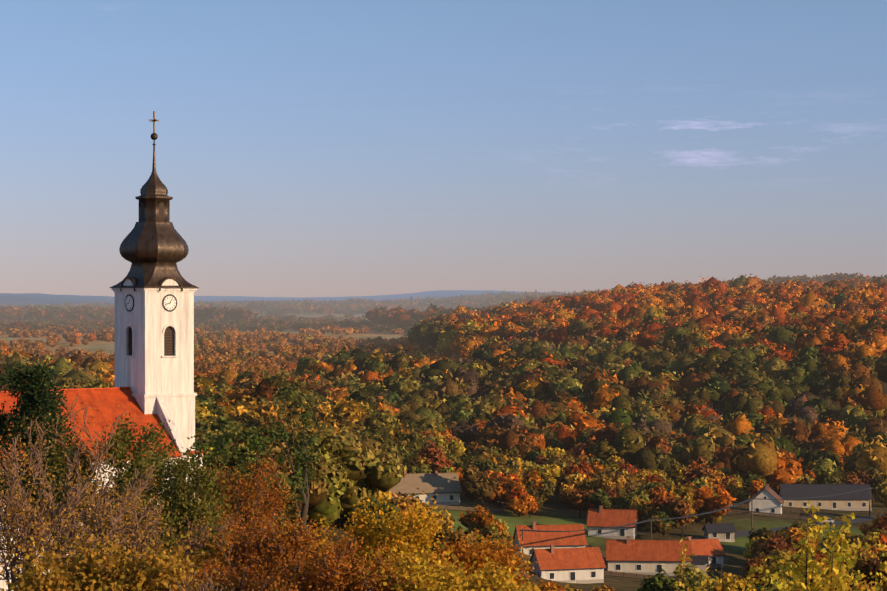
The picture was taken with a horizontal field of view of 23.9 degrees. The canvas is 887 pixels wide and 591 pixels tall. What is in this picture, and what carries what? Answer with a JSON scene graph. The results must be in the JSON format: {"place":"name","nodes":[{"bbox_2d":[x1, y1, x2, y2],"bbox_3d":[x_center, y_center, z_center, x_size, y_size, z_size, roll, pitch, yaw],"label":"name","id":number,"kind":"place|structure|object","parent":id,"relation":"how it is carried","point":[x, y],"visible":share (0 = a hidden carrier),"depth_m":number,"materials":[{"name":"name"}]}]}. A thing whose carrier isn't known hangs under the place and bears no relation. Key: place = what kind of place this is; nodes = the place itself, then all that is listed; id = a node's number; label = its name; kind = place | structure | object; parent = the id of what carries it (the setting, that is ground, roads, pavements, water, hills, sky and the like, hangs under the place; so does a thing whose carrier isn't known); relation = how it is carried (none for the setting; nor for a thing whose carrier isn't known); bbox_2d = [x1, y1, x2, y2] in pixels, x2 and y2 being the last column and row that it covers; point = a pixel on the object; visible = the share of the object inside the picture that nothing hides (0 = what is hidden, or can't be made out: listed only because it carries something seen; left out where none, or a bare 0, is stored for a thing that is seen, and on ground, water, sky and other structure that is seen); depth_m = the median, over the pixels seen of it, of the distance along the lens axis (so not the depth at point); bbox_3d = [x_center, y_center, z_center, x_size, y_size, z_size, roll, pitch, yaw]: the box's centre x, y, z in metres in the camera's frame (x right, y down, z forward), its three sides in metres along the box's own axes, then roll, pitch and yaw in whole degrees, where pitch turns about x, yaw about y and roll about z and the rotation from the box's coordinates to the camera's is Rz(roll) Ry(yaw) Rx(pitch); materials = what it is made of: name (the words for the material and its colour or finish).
{"place":"outdoors","nodes":[
{"label":"outdoors","id":0,"kind":"place"},
{"bbox_2d":[115,292,194,450],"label":"church tower walls","id":1,"kind":"structure","parent":0,"point":[147,369],"depth_m":204.50,"materials":[{"name":"white paint"}]},
{"bbox_2d":[127,326,173,355],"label":"church belfry louvres","id":2,"kind":"object","parent":1,"relation":"in","point":[169,341],"visible":0.4,"depth_m":204.55,"materials":[{"name":"brown wood"}]},
{"bbox_2d":[125,294,176,311],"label":"church clocks","id":3,"kind":"object","parent":1,"relation":"attached to","point":[169,302],"visible":0.54,"depth_m":204.31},
{"bbox_2d":[109,133,198,290],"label":"church spire","id":4,"kind":"structure","parent":1,"relation":"on","point":[153,249],"depth_m":204.75,"materials":[{"name":"brown metal"}]},
{"bbox_2d":[140,111,163,217],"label":"cross","id":5,"kind":"object","parent":4,"relation":"on","point":[161,204],"visible":0.48,"depth_m":205.47,"materials":[{"name":"black metal"}]},
{"bbox_2d":[112,279,196,397],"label":"tower trim","id":6,"kind":"structure","parent":1,"relation":"attached to","point":[168,282],"depth_m":204.19,"materials":[{"name":"white paint"}]},
{"bbox_2d":[0,290,886,590],"bbox_3d":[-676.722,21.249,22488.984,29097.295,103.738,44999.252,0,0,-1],"label":"ground","id":7,"kind":"structure","parent":0,"point":[554,510],"depth_m":527.28,"materials":[{"name":"green plant"}]},
{"bbox_2d":[0,351,76,572],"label":"conifer tree","id":8,"kind":"object","parent":7,"relation":"on","point":[34,390],"visible":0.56,"depth_m":147.09,"materials":[{"name":"green plant"}]},
{"bbox_2d":[3,380,93,571],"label":"conifer tree","id":9,"kind":"object","parent":7,"relation":"on","point":[61,416],"visible":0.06,"depth_m":156.04,"materials":[{"name":"green plant"}]},
{"bbox_2d":[0,425,145,590],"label":"bare tree","id":10,"kind":"object","parent":7,"relation":"on","point":[8,513],"visible":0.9,"depth_m":97.65,"materials":[{"name":"brown plant"}]},
{"bbox_2d":[0,385,172,574],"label":"bare tree","id":11,"kind":"object","parent":7,"relation":"on","point":[70,469],"visible":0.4,"depth_m":116.55,"materials":[{"name":"brown plant"}]},
{"bbox_2d":[23,413,178,559],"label":"green tree","id":12,"kind":"object","parent":7,"relation":"on","point":[137,451],"visible":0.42,"depth_m":148.20,"materials":[{"name":"green plant"}]},
{"bbox_2d":[0,401,202,590],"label":"church nave walls","id":13,"kind":"structure","parent":7,"relation":"on","point":[3,585],"depth_m":195.00,"materials":[{"name":"white paint"}]},
{"bbox_2d":[0,387,206,465],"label":"church roof","id":14,"kind":"structure","parent":13,"relation":"on","point":[113,398],"depth_m":199.94,"materials":[{"name":"orange tile"}]},
{"bbox_2d":[156,397,185,451],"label":"church parapet coping","id":15,"kind":"object","parent":13,"relation":"on","point":[171,423],"visible":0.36,"depth_m":201.77,"materials":[{"name":"white paint"}]},
{"bbox_2d":[0,530,203,590],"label":"ochre tree","id":16,"kind":"object","parent":7,"relation":"on","point":[90,573],"visible":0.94,"depth_m":92.87,"materials":[{"name":"yellow plant"}]},
{"bbox_2d":[55,477,240,580],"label":"bush","id":17,"kind":"object","parent":7,"relation":"on","point":[133,535],"visible":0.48,"depth_m":106.43,"materials":[{"name":"brown plant"}]},
{"bbox_2d":[108,440,233,587],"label":"green tree","id":18,"kind":"object","parent":7,"relation":"on","point":[181,493],"visible":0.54,"depth_m":140.50,"materials":[{"name":"green plant"}]},
{"bbox_2d":[112,493,251,589],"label":"bush","id":19,"kind":"object","parent":7,"relation":"on","point":[205,569],"visible":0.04,"depth_m":147.93,"materials":[{"name":"orange plant"}]},
{"bbox_2d":[155,422,232,576],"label":"walnut tree","id":20,"kind":"object","parent":7,"relation":"on","point":[210,452],"visible":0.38,"depth_m":176.86,"materials":[{"name":"green plant"}]},
{"bbox_2d":[122,552,289,590],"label":"bush","id":21,"kind":"object","parent":7,"relation":"on","point":[204,588],"visible":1,"depth_m":84.45,"materials":[{"name":"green plant"}]},
{"bbox_2d":[187,445,294,589],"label":"russet tree","id":22,"kind":"object","parent":7,"relation":"on","point":[277,499],"visible":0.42,"depth_m":163.44,"materials":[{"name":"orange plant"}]},
{"bbox_2d":[226,426,299,590],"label":"walnut tree","id":23,"kind":"object","parent":7,"relation":"on","point":[260,444],"visible":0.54,"depth_m":170.76,"materials":[{"name":"green plant"}]},
{"bbox_2d":[174,501,363,590],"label":"russet tree","id":24,"kind":"object","parent":7,"relation":"on","point":[242,564],"visible":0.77,"depth_m":106.26,"materials":[{"name":"brown plant"}]},
{"bbox_2d":[261,397,323,537],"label":"walnut tree","id":25,"kind":"object","parent":7,"relation":"on","point":[306,480],"visible":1,"depth_m":183.59,"materials":[{"name":"green plant"}]},
{"bbox_2d":[0,289,589,315],"bbox_3d":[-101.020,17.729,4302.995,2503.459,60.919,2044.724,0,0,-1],"label":"hills","id":26,"kind":"structure","parent":7,"relation":"on","point":[345,306],"depth_m":3941.86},
{"bbox_2d":[241,518,419,590],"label":"russet tree","id":27,"kind":"object","parent":7,"relation":"on","point":[334,571],"visible":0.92,"depth_m":98.23,"materials":[{"name":"brown plant"}]},
{"bbox_2d":[269,488,449,588],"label":"yellow tree","id":28,"kind":"object","parent":7,"relation":"on","point":[412,530],"visible":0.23,"depth_m":123.11,"materials":[{"name":"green plant"}]},
{"bbox_2d":[389,470,461,504],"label":"house","id":29,"kind":"structure","parent":7,"relation":"on","point":[446,488],"depth_m":486.89,"materials":[{"name":"grey brick"}]},
{"bbox_2d":[0,273,886,483],"bbox_3d":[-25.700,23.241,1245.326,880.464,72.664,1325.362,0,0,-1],"label":"forest trees","id":30,"kind":"object","parent":7,"relation":"on","point":[630,374],"visible":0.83,"depth_m":776.68,"materials":[{"name":"orange plant"}]},
{"bbox_2d":[0,368,886,566],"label":"forest trees","id":31,"kind":"object","parent":7,"relation":"on","point":[532,482],"visible":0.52,"depth_m":511.58,"materials":[{"name":"green plant"}]},
{"bbox_2d":[0,272,886,337],"bbox_3d":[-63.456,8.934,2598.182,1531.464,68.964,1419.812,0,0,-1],"label":"distant forest","id":32,"kind":"object","parent":7,"relation":"on","point":[91,319],"visible":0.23,"depth_m":2447.61,"materials":[{"name":"plant"}]},
{"bbox_2d":[361,541,539,590],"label":"yellow tree","id":33,"kind":"object","parent":7,"relation":"on","point":[429,577],"visible":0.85,"depth_m":98.44,"materials":[{"name":"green plant"}]},
{"bbox_2d":[424,496,503,513],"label":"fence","id":34,"kind":"object","parent":7,"relation":"on","point":[497,510],"visible":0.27,"depth_m":479.68,"materials":[{"name":"brown wood"}]},
{"bbox_2d":[401,527,537,590],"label":"orange tree","id":35,"kind":"object","parent":7,"relation":"on","point":[495,553],"visible":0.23,"depth_m":123.13,"materials":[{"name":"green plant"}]},
{"bbox_2d":[195,414,886,590],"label":"forest trees","id":36,"kind":"object","parent":7,"relation":"on","point":[346,469],"visible":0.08,"depth_m":226.12,"materials":[{"name":"green plant"}]},
{"bbox_2d":[512,521,587,555],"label":"house","id":37,"kind":"structure","parent":7,"relation":"on","point":[546,540],"depth_m":429.52,"materials":[{"name":"tile"}]},
{"bbox_2d":[505,536,607,567],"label":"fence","id":38,"kind":"object","parent":7,"relation":"on","point":[529,556],"visible":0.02,"depth_m":423.45,"materials":[{"name":"brown wood"}]},
{"bbox_2d":[528,545,605,583],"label":"red house","id":39,"kind":"structure","parent":7,"relation":"on","point":[584,565],"depth_m":400.34,"materials":[{"name":"tile"}]},
{"bbox_2d":[586,505,637,539],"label":"house","id":40,"kind":"structure","parent":7,"relation":"on","point":[600,517],"depth_m":459.65,"materials":[{"name":"tile"}]},
{"bbox_2d":[650,518,653,539],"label":"utility pole","id":41,"kind":"object","parent":7,"relation":"on","point":[651,530],"visible":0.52,"depth_m":441.23,"materials":[{"name":"brown wood"}]},
{"bbox_2d":[606,536,708,575],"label":"red house","id":42,"kind":"structure","parent":7,"relation":"on","point":[645,557],"depth_m":421.06,"materials":[{"name":"tile"}]},
{"bbox_2d":[601,552,722,583],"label":"fence","id":43,"kind":"object","parent":7,"relation":"on","point":[640,575],"depth_m":413.76,"materials":[{"name":"brown wood"}]},
{"bbox_2d":[687,536,725,568],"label":"red house","id":44,"kind":"structure","parent":7,"relation":"on","point":[712,549],"depth_m":435.16,"materials":[{"name":"tile"}]},
{"bbox_2d":[702,523,736,541],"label":"house","id":45,"kind":"structure","parent":7,"relation":"on","point":[723,532],"depth_m":468.99,"materials":[{"name":"paint"}]},
{"bbox_2d":[673,537,775,590],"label":"tree sapling","id":46,"kind":"object","parent":7,"relation":"on","point":[750,581],"visible":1,"depth_m":41.33,"materials":[{"name":"yellow plant"}]},
{"bbox_2d":[751,498,754,531],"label":"utility pole","id":47,"kind":"object","parent":7,"relation":"on","point":[752,514],"visible":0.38,"depth_m":493.02,"materials":[{"name":"brown wood"}]},
{"bbox_2d":[747,484,783,515],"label":"house","id":48,"kind":"structure","parent":7,"relation":"on","point":[766,491],"depth_m":540.58,"materials":[{"name":"white paint"}]},
{"bbox_2d":[726,503,812,519],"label":"garden fence","id":49,"kind":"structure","parent":7,"relation":"on","point":[792,510],"depth_m":537.30,"materials":[{"name":"brown wood"}]},
{"bbox_2d":[767,501,870,590],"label":"tree sapling","id":50,"kind":"object","parent":7,"relation":"on","point":[839,578],"visible":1,"depth_m":35.04,"materials":[{"name":"yellow plant"}]},
{"bbox_2d":[816,518,833,523],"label":"hatchback car","id":51,"kind":"object","parent":7,"relation":"on","point":[830,520],"visible":0.58,"depth_m":529.10,"materials":[{"name":"grey paint"}]},
{"bbox_2d":[778,484,872,510],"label":"dark house","id":52,"kind":"structure","parent":7,"relation":"on","point":[856,501],"depth_m":572.94,"materials":[{"name":"stone"}]},
{"bbox_2d":[799,572,886,590],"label":"yellow tree","id":53,"kind":"object","parent":7,"relation":"on","point":[866,585],"visible":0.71,"depth_m":122.25,"materials":[{"name":"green plant"}]},
{"bbox_2d":[823,553,886,590],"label":"tree sapling","id":54,"kind":"object","parent":7,"relation":"on","point":[861,576],"visible":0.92,"depth_m":38.35,"materials":[{"name":"yellow plant"}]},
{"bbox_2d":[869,487,871,517],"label":"utility pole","id":55,"kind":"object","parent":7,"relation":"on","point":[869,502],"visible":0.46,"depth_m":554.04,"materials":[{"name":"brown wood"}]},
{"bbox_2d":[0,0,886,296],"label":"sky","id":56,"kind":"structure","parent":0,"point":[304,148],"materials":[{"name":"blue"}]},
{"bbox_2d":[520,488,870,531],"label":"power line wire","id":57,"kind":"object","parent":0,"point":[747,500],"visible":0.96,"depth_m":464.11,"materials":[{"name":"black metal"}]},
{"bbox_2d":[514,514,885,577],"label":"village road","id":58,"kind":"structure","parent":0,"point":[837,523],"depth_m":509.03,"materials":[{"name":"grey asphalt"}]}
]}

